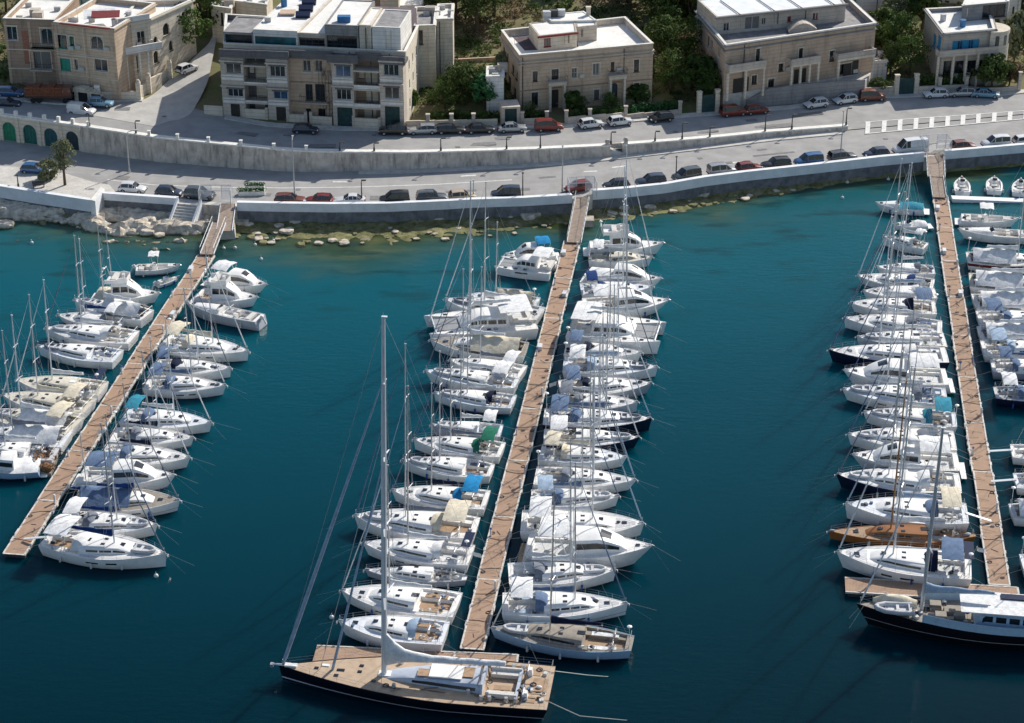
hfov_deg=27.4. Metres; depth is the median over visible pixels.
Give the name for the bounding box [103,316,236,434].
sailing yacht
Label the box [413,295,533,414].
sailing yacht
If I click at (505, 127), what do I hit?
parked car
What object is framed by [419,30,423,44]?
window
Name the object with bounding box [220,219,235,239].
concrete block
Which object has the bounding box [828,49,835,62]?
window
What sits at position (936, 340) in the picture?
sailing yacht
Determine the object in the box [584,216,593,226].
concrete block
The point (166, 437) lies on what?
sailing yacht
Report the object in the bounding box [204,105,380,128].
garden wall
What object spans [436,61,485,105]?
tree
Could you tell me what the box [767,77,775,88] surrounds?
window
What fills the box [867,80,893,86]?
hedge
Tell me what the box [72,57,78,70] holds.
window
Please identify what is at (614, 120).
parked car
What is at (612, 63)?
window
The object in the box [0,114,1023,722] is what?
sea
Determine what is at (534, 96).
window
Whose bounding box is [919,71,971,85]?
hedge
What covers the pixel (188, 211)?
stone steps
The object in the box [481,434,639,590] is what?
sailing yacht
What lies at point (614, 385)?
sailing yacht
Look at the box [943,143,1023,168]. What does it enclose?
sea wall
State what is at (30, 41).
town house
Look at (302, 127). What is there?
parked car
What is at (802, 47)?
window
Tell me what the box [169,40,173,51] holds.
window
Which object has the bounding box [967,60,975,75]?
window
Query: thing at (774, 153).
road patch
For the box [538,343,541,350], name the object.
dock box
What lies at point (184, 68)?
parked car
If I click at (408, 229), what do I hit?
foreshore
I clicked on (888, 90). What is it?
garden wall
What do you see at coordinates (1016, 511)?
sailing yacht
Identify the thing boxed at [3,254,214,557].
pontoon pier
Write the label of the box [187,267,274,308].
motor boat
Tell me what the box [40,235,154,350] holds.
sailing yacht
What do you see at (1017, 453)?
sailing yacht
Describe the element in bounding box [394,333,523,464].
sailing yacht
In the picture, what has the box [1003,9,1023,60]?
tree
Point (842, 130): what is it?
street lamp
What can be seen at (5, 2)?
tree
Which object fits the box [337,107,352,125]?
garage door
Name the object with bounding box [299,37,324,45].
window
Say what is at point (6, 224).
boulder
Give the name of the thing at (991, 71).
tree
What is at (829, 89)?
forecourt wall
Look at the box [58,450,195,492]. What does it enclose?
motor boat
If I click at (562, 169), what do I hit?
street lamp
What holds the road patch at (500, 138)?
on the road at (196, 124)
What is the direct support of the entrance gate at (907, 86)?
on the hillside
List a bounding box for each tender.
[152,274,179,288]
[952,175,971,195]
[984,175,1003,196]
[1010,177,1023,197]
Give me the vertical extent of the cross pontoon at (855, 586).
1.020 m
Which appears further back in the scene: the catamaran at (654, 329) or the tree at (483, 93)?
the tree at (483, 93)
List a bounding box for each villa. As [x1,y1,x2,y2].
[499,6,654,111]
[922,0,1009,86]
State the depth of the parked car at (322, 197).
304.26 m
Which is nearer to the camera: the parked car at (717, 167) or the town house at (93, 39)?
the parked car at (717, 167)
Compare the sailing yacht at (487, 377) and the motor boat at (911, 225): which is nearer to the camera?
the sailing yacht at (487, 377)
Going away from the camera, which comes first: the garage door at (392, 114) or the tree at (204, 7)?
the garage door at (392, 114)
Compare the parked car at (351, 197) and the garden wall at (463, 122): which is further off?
the garden wall at (463, 122)
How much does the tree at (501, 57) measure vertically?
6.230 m
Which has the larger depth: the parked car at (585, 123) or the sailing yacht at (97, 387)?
the parked car at (585, 123)
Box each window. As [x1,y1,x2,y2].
[4,25,18,40]
[28,50,52,68]
[38,27,54,45]
[53,32,68,49]
[56,56,71,71]
[67,34,75,48]
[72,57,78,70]
[88,34,103,50]
[92,57,108,72]
[136,29,146,44]
[153,50,159,64]
[163,22,169,36]
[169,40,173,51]
[220,13,223,25]
[225,34,251,42]
[225,64,241,74]
[227,89,243,97]
[255,36,295,44]
[269,66,285,77]
[273,91,288,100]
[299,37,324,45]
[301,59,311,72]
[304,82,313,100]
[313,59,323,72]
[313,82,326,101]
[318,108,325,115]
[327,35,356,47]
[335,66,351,77]
[336,89,351,100]
[383,65,399,76]
[384,87,399,99]
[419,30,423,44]
[530,90,539,106]
[531,69,538,82]
[544,38,550,47]
[550,67,559,79]
[571,66,578,78]
[592,61,600,75]
[593,88,600,100]
[611,62,614,71]
[633,57,640,72]
[723,23,729,31]
[744,16,759,30]
[750,73,758,85]
[755,47,761,60]
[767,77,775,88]
[777,61,784,72]
[798,46,804,57]
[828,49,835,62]
[839,61,852,75]
[932,33,935,48]
[936,35,940,50]
[943,61,950,77]
[952,41,957,49]
[954,61,963,76]
[957,40,962,48]
[962,40,967,48]
[967,39,973,48]
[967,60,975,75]
[973,39,978,47]
[981,4,1005,18]
[995,36,999,45]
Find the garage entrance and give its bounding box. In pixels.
[499,99,519,123]
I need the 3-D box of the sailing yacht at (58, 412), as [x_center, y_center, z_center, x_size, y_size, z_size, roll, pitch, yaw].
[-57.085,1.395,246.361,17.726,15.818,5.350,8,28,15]
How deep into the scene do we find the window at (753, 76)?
339.17 m
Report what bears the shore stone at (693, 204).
on the foreshore
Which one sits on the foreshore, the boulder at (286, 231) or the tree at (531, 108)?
the boulder at (286, 231)
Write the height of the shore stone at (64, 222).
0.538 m
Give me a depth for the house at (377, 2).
349.40 m
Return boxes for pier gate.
[198,185,232,203]
[567,176,596,197]
[920,133,952,155]
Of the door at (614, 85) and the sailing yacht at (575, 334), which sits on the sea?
the sailing yacht at (575, 334)
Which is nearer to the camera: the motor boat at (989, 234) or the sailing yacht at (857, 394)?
the sailing yacht at (857, 394)
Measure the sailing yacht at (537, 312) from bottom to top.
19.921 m
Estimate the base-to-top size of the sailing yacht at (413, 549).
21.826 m
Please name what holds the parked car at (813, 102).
on the road at (196, 124)
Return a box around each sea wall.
[0,184,90,214]
[103,192,178,211]
[236,193,571,222]
[591,151,924,208]
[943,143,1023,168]
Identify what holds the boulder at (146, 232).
on the rock shelf
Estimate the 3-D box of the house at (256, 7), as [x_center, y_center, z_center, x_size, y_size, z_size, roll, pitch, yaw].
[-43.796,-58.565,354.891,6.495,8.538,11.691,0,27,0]
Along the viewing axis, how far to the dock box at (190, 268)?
288.49 m
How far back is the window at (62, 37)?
331.35 m
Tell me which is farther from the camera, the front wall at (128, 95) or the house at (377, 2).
the house at (377, 2)
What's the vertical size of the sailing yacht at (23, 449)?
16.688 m
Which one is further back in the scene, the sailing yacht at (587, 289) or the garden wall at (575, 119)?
the garden wall at (575, 119)
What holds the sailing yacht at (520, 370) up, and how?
on the sea
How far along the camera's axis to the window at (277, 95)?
326.22 m
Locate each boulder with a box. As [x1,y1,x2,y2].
[0,219,14,229]
[140,229,154,236]
[154,232,164,238]
[235,219,248,225]
[244,222,253,226]
[274,223,283,227]
[279,228,293,235]
[521,212,540,220]
[644,204,655,208]
[697,193,709,196]
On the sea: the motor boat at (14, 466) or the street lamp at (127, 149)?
the motor boat at (14, 466)
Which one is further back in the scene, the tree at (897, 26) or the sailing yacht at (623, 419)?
the tree at (897, 26)
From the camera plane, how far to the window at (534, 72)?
332.28 m
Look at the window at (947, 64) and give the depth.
348.36 m
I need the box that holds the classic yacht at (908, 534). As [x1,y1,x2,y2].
[816,379,1002,548]
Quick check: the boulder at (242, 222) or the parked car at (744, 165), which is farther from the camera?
the parked car at (744, 165)
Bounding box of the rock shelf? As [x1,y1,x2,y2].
[0,198,217,249]
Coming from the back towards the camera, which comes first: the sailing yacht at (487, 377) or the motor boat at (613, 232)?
the motor boat at (613, 232)
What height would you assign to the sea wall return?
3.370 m
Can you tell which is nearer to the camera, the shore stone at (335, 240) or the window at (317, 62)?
the shore stone at (335, 240)
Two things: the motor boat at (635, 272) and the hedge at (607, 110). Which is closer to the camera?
the motor boat at (635, 272)
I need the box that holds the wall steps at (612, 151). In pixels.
[605,137,628,155]
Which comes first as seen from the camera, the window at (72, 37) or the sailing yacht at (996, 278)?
the sailing yacht at (996, 278)
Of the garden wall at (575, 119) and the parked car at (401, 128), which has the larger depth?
the garden wall at (575, 119)
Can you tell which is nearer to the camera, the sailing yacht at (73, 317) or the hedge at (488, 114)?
the sailing yacht at (73, 317)
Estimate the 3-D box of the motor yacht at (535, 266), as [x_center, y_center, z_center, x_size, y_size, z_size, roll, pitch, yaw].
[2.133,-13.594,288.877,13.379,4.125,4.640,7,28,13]
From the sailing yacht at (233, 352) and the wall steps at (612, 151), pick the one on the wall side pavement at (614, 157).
the wall steps at (612, 151)
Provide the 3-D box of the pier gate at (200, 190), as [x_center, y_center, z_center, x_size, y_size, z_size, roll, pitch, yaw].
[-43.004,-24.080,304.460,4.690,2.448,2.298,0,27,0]
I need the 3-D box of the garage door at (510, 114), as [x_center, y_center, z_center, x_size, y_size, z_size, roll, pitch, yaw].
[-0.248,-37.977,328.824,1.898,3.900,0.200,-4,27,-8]
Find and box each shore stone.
[52,218,62,223]
[59,219,68,224]
[246,234,254,239]
[254,235,262,241]
[259,239,266,244]
[297,242,304,247]
[314,241,323,245]
[328,238,337,242]
[339,240,349,245]
[441,237,449,240]
[443,234,452,238]
[668,209,677,213]
[688,202,697,206]
[740,196,749,200]
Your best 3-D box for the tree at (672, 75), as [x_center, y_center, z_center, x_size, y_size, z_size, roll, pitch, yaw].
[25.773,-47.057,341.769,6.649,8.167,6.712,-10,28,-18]
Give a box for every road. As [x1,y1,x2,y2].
[0,94,1023,149]
[0,115,1023,202]
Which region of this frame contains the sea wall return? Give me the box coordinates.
[90,187,104,214]
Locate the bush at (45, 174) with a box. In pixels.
[37,158,60,181]
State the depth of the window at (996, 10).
353.50 m
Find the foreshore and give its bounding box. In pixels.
[38,163,1023,244]
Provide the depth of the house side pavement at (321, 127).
331.56 m
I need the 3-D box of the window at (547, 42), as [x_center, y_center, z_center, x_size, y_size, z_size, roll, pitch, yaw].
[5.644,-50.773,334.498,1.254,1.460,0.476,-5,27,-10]
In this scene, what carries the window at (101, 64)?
in the town house at (93, 39)
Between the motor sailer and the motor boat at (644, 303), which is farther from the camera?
the motor boat at (644, 303)
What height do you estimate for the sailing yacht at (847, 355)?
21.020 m
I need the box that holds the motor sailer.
[849,427,1023,649]
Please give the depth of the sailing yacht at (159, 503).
231.31 m
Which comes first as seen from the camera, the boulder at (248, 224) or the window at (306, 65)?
the boulder at (248, 224)
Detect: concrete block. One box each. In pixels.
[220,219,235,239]
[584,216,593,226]
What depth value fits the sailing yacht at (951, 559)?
219.31 m
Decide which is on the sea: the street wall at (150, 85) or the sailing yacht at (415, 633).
the sailing yacht at (415, 633)
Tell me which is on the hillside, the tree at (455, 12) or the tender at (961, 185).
the tree at (455, 12)
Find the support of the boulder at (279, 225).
on the foreshore
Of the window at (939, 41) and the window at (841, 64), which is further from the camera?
the window at (939, 41)
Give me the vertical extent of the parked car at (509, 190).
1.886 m
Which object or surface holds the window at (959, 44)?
in the villa at (967, 36)
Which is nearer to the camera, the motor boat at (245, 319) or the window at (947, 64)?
the motor boat at (245, 319)
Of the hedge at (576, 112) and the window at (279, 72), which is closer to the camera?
the window at (279, 72)
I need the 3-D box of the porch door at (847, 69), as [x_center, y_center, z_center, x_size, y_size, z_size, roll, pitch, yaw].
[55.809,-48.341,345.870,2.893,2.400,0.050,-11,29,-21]
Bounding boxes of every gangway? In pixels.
[200,217,225,254]
[216,202,235,231]
[567,191,589,242]
[926,150,945,177]
[930,169,946,197]
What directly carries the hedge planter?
on the road at (97, 168)
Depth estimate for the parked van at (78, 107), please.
327.77 m
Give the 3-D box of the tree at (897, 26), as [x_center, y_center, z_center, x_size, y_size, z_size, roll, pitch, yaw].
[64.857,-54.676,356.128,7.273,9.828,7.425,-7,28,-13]
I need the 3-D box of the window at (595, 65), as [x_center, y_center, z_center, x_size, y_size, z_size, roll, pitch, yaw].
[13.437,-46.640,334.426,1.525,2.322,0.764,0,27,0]
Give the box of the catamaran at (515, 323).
[408,180,555,340]
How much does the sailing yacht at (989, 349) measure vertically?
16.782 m
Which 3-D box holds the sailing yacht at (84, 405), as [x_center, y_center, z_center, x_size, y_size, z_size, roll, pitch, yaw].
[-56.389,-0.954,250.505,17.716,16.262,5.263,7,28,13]
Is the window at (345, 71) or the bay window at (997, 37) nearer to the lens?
the window at (345, 71)
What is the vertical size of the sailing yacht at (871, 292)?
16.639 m
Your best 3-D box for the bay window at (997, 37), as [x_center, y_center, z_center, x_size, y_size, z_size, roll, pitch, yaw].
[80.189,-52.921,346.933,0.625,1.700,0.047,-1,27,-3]
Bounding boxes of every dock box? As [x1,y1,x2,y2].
[169,310,175,317]
[188,265,193,271]
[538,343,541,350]
[562,290,566,296]
[958,289,962,295]
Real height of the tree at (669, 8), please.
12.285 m
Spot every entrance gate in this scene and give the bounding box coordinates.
[696,88,720,112]
[894,73,919,94]
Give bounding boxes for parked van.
[66,101,96,115]
[891,136,928,153]
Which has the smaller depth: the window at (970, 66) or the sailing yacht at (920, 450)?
the sailing yacht at (920, 450)
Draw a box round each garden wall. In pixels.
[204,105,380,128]
[406,112,497,127]
[520,110,548,124]
[564,105,627,123]
[628,100,682,117]
[866,81,897,94]
[918,76,968,92]
[974,71,1022,91]
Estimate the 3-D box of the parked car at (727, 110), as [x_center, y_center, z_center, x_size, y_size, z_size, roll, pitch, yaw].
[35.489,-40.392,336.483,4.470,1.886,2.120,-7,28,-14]
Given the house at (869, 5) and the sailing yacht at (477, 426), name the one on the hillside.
the house at (869, 5)
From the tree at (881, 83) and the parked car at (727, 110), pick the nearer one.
the parked car at (727, 110)
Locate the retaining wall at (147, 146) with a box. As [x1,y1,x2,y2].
[79,121,847,171]
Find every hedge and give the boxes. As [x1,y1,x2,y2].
[427,110,454,119]
[449,109,499,120]
[524,110,544,117]
[568,108,592,116]
[590,105,623,114]
[628,100,677,113]
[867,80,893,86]
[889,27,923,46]
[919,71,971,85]
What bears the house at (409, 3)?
on the hillside
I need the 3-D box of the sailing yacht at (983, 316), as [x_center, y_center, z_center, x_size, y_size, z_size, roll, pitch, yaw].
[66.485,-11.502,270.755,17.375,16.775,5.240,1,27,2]
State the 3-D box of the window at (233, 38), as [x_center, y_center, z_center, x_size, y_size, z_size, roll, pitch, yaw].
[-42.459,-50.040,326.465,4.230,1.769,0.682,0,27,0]
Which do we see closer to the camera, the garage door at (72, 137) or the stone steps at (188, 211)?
the stone steps at (188, 211)
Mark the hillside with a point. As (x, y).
(211, 94)
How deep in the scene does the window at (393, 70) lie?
321.79 m
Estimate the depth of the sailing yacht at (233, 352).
265.40 m
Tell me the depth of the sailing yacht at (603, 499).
232.22 m
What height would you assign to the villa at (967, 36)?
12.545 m
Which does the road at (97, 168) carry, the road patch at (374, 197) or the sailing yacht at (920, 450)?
the road patch at (374, 197)
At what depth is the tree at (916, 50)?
350.97 m
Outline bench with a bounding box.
[32,180,44,187]
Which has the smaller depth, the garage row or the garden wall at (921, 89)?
the garage row
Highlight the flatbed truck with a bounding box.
[24,82,73,102]
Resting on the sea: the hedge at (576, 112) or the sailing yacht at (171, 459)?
the sailing yacht at (171, 459)
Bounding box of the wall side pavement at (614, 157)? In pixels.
[358,131,841,174]
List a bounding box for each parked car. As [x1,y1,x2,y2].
[0,85,24,97]
[0,96,22,106]
[20,162,43,173]
[87,96,113,107]
[118,180,147,193]
[154,184,183,196]
[174,62,198,74]
[183,185,215,200]
[274,192,305,201]
[292,122,318,134]
[305,192,333,201]
[334,193,365,201]
[378,122,407,135]
[379,189,409,201]
[408,123,436,135]
[415,189,446,199]
[436,122,465,134]
[448,189,476,198]
[465,122,494,134]
[490,184,520,196]
[497,121,526,133]
[534,118,563,132]
[563,178,592,193]
[577,117,604,129]
[602,177,630,187]
[606,114,633,126]
[634,172,666,184]
[647,110,673,123]
[671,165,701,179]
[706,161,736,173]
[718,103,747,117]
[735,160,762,170]
[744,103,769,115]
[760,155,791,167]
[793,151,823,164]
[803,96,828,109]
[826,149,857,160]
[832,92,857,105]
[858,88,886,101]
[862,146,889,156]
[922,87,948,98]
[947,86,976,97]
[949,139,977,148]
[972,87,999,98]
[980,134,1010,145]
[1011,134,1023,142]
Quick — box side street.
[94,36,215,125]
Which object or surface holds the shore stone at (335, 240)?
on the foreshore
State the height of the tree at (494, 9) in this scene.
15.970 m
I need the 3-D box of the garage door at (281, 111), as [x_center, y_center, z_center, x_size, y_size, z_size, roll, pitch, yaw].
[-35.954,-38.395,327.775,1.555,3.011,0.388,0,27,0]
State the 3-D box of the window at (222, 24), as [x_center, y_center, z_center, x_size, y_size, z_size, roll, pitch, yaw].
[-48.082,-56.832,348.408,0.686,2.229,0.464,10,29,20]
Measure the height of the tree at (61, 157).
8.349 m
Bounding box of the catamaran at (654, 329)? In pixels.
[544,205,686,354]
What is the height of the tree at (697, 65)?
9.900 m
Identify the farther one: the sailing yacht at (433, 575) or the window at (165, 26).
the window at (165, 26)
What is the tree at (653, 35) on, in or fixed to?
on the hillside
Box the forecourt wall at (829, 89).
[723,72,870,106]
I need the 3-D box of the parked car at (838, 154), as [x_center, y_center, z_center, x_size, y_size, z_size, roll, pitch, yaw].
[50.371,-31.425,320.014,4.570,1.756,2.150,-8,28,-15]
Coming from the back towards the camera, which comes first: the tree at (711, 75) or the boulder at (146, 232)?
the tree at (711, 75)
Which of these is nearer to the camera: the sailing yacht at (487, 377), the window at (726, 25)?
the sailing yacht at (487, 377)
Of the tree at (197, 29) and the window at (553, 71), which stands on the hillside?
the tree at (197, 29)
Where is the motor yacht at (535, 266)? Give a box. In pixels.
[482,246,568,281]
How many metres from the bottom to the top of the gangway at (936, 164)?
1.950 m
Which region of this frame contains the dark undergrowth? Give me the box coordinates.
[0,0,1023,103]
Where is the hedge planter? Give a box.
[236,182,266,195]
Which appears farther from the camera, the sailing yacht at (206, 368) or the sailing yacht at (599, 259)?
the sailing yacht at (599, 259)
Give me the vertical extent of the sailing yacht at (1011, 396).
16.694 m
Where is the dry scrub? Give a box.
[0,0,1023,103]
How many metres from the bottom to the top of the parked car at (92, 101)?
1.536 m
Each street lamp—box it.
[126,129,137,171]
[291,135,294,193]
[561,145,563,191]
[840,110,843,148]
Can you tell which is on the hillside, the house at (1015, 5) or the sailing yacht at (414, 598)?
the house at (1015, 5)
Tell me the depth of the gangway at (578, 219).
301.66 m
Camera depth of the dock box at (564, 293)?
281.15 m
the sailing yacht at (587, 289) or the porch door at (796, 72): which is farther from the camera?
the porch door at (796, 72)
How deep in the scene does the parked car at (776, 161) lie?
316.71 m
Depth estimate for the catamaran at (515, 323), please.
270.63 m
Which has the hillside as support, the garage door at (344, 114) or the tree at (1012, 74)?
the tree at (1012, 74)
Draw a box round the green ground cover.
[0,0,1022,104]
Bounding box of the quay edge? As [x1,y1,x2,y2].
[102,156,932,219]
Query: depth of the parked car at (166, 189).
307.05 m
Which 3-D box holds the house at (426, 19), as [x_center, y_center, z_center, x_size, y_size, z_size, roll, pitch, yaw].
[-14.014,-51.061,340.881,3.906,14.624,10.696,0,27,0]
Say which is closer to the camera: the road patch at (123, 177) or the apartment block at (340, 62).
the road patch at (123, 177)
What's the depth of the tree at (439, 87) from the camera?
331.90 m
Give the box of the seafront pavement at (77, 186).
[0,155,934,205]
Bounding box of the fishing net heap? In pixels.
[31,446,65,476]
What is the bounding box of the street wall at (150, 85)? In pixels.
[135,59,172,99]
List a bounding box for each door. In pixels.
[1,121,15,140]
[22,124,36,143]
[43,128,57,146]
[65,131,78,149]
[231,104,239,116]
[276,107,285,120]
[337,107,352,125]
[385,106,399,125]
[505,108,516,122]
[551,89,557,107]
[612,83,617,97]
[733,77,748,92]
[793,68,805,83]
[843,60,858,75]
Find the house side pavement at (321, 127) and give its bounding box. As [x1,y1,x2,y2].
[8,89,1023,130]
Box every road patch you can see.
[114,107,129,109]
[115,175,130,179]
[235,131,258,135]
[308,144,335,147]
[370,196,379,199]
[470,142,496,145]
[494,137,509,139]
[697,129,718,133]
[753,151,793,155]
[754,124,775,127]
[762,123,790,128]
[793,111,822,117]
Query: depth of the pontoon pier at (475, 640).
239.79 m
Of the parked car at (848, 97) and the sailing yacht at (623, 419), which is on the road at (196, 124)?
the parked car at (848, 97)
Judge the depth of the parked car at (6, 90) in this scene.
332.40 m
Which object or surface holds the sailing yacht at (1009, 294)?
on the sea
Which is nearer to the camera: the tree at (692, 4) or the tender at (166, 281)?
the tender at (166, 281)
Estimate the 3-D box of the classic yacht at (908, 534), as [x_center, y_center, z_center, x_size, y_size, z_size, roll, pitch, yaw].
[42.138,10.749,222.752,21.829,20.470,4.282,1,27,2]
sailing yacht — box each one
[0,293,116,421]
[0,314,105,441]
[0,329,88,454]
[0,351,75,465]
[1,279,131,402]
[21,339,146,369]
[23,422,189,569]
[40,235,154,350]
[41,238,150,331]
[46,412,180,544]
[51,383,201,517]
[55,226,169,328]
[83,348,212,470]
[98,336,209,449]
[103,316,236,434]
[132,272,251,379]
[132,288,243,399]
[141,245,263,364]
[270,315,621,719]
[314,610,473,654]
[319,464,489,625]
[339,383,498,572]
[340,343,507,545]
[345,562,495,588]
[379,348,517,483]
[379,382,504,516]
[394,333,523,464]
[401,269,543,395]
[409,239,545,363]
[411,340,520,441]
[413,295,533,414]
[429,182,561,327]
[447,265,550,384]
[467,222,553,313]
[472,458,649,622]
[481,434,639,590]
[488,490,633,661]
[492,379,660,541]
[504,393,630,510]
[507,355,657,492]
[518,325,660,451]
[523,303,674,434]
[523,347,642,472]
[529,304,662,417]
[539,252,666,379]
[539,281,668,398]
[546,253,662,365]
[560,166,669,298]
[570,145,669,268]
[806,216,971,369]
[807,347,988,500]
[817,367,998,588]
[818,276,969,410]
[819,365,993,531]
[824,211,963,339]
[824,316,979,455]
[828,200,954,318]
[829,349,981,480]
[835,158,952,295]
[842,240,964,350]
[844,191,950,301]
[849,305,982,433]
[856,163,957,278]
[869,165,941,256]
[947,202,1023,293]
[951,163,1023,271]
[955,224,1023,312]
[956,281,1023,362]
[957,247,1023,328]
[958,262,1023,342]
[967,315,1023,379]
[972,343,1023,408]
[980,486,1023,526]
[985,465,1023,495]
[986,434,1023,465]
[995,536,1023,576]
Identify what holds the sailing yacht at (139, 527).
on the sea
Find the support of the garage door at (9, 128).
in the garage row
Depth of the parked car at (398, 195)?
304.41 m
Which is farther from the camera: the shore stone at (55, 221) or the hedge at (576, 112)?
the hedge at (576, 112)
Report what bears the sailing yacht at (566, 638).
on the sea
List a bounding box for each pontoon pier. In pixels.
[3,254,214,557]
[460,241,580,651]
[932,198,1010,585]
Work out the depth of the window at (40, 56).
335.09 m
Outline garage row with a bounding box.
[0,108,81,151]
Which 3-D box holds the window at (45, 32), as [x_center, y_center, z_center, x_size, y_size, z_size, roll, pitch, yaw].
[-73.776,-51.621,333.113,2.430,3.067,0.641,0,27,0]
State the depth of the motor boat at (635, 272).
284.17 m
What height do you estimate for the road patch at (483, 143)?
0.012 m
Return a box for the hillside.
[0,0,1023,125]
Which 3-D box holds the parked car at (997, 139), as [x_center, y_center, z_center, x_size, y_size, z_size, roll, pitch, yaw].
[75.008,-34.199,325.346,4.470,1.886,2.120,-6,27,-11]
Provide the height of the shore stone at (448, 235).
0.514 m
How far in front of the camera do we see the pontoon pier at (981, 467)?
252.28 m
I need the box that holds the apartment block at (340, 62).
[219,0,419,125]
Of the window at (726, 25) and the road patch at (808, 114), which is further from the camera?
the window at (726, 25)
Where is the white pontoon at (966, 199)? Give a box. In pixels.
[951,195,1023,202]
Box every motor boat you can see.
[0,450,62,480]
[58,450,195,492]
[91,230,160,304]
[130,250,180,276]
[171,298,266,331]
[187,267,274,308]
[195,260,283,297]
[490,236,562,265]
[504,515,674,571]
[566,283,683,317]
[568,263,682,292]
[573,219,682,257]
[828,352,967,393]
[875,200,929,215]
[892,218,933,230]
[955,202,1018,227]
[957,224,1023,244]
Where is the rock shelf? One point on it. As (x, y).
(132, 221)
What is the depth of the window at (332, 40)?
324.23 m
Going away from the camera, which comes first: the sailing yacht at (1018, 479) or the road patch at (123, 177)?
the sailing yacht at (1018, 479)
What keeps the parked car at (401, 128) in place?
on the road at (196, 124)
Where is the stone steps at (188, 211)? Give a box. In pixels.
[169,197,202,221]
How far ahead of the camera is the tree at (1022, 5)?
365.63 m
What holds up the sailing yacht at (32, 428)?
on the sea
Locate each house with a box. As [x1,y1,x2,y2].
[1,0,79,86]
[52,0,157,101]
[79,0,89,5]
[117,0,196,88]
[211,0,234,42]
[234,0,272,15]
[372,0,379,5]
[380,0,400,6]
[400,0,423,7]
[413,5,436,88]
[434,3,454,79]
[485,62,507,113]
[694,0,878,104]
[856,0,904,19]
[871,49,888,79]
[941,0,963,3]
[999,0,1020,23]
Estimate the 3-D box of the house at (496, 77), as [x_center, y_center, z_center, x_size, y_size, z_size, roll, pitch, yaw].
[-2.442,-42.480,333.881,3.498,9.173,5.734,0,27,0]
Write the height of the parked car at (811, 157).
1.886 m
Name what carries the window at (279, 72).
in the apartment block at (340, 62)
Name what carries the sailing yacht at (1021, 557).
on the sea
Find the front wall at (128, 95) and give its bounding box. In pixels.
[94,84,136,99]
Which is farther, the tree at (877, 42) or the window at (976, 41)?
the tree at (877, 42)
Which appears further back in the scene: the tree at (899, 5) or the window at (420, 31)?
the tree at (899, 5)
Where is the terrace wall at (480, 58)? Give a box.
[454,56,495,63]
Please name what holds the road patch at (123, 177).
on the road at (97, 168)
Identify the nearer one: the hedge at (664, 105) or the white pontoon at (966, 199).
the white pontoon at (966, 199)
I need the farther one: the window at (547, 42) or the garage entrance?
the window at (547, 42)
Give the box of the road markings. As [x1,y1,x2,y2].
[112,110,1023,187]
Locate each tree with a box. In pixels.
[0,0,10,11]
[47,138,76,184]
[174,2,213,43]
[193,0,222,36]
[412,89,419,106]
[426,76,464,108]
[432,0,470,22]
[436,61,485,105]
[454,0,505,32]
[467,71,498,110]
[492,3,495,15]
[494,51,507,79]
[521,101,538,114]
[564,90,582,113]
[576,95,589,110]
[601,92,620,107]
[626,83,650,104]
[640,0,689,22]
[644,14,680,62]
[654,47,688,90]
[661,15,704,64]
[668,0,696,29]
[678,53,717,90]
[694,68,721,95]
[867,7,898,46]
[870,76,887,89]
[873,18,889,47]
[875,10,917,54]
[875,40,906,76]
[880,0,910,16]
[895,35,931,76]
[908,0,940,32]
[972,53,1014,86]
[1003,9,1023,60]
[1004,60,1023,85]
[1020,0,1023,10]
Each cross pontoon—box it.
[313,645,380,660]
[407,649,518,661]
[845,577,1019,598]
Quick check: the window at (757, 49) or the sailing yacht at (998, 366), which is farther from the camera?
the window at (757, 49)
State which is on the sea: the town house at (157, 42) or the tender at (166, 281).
the tender at (166, 281)

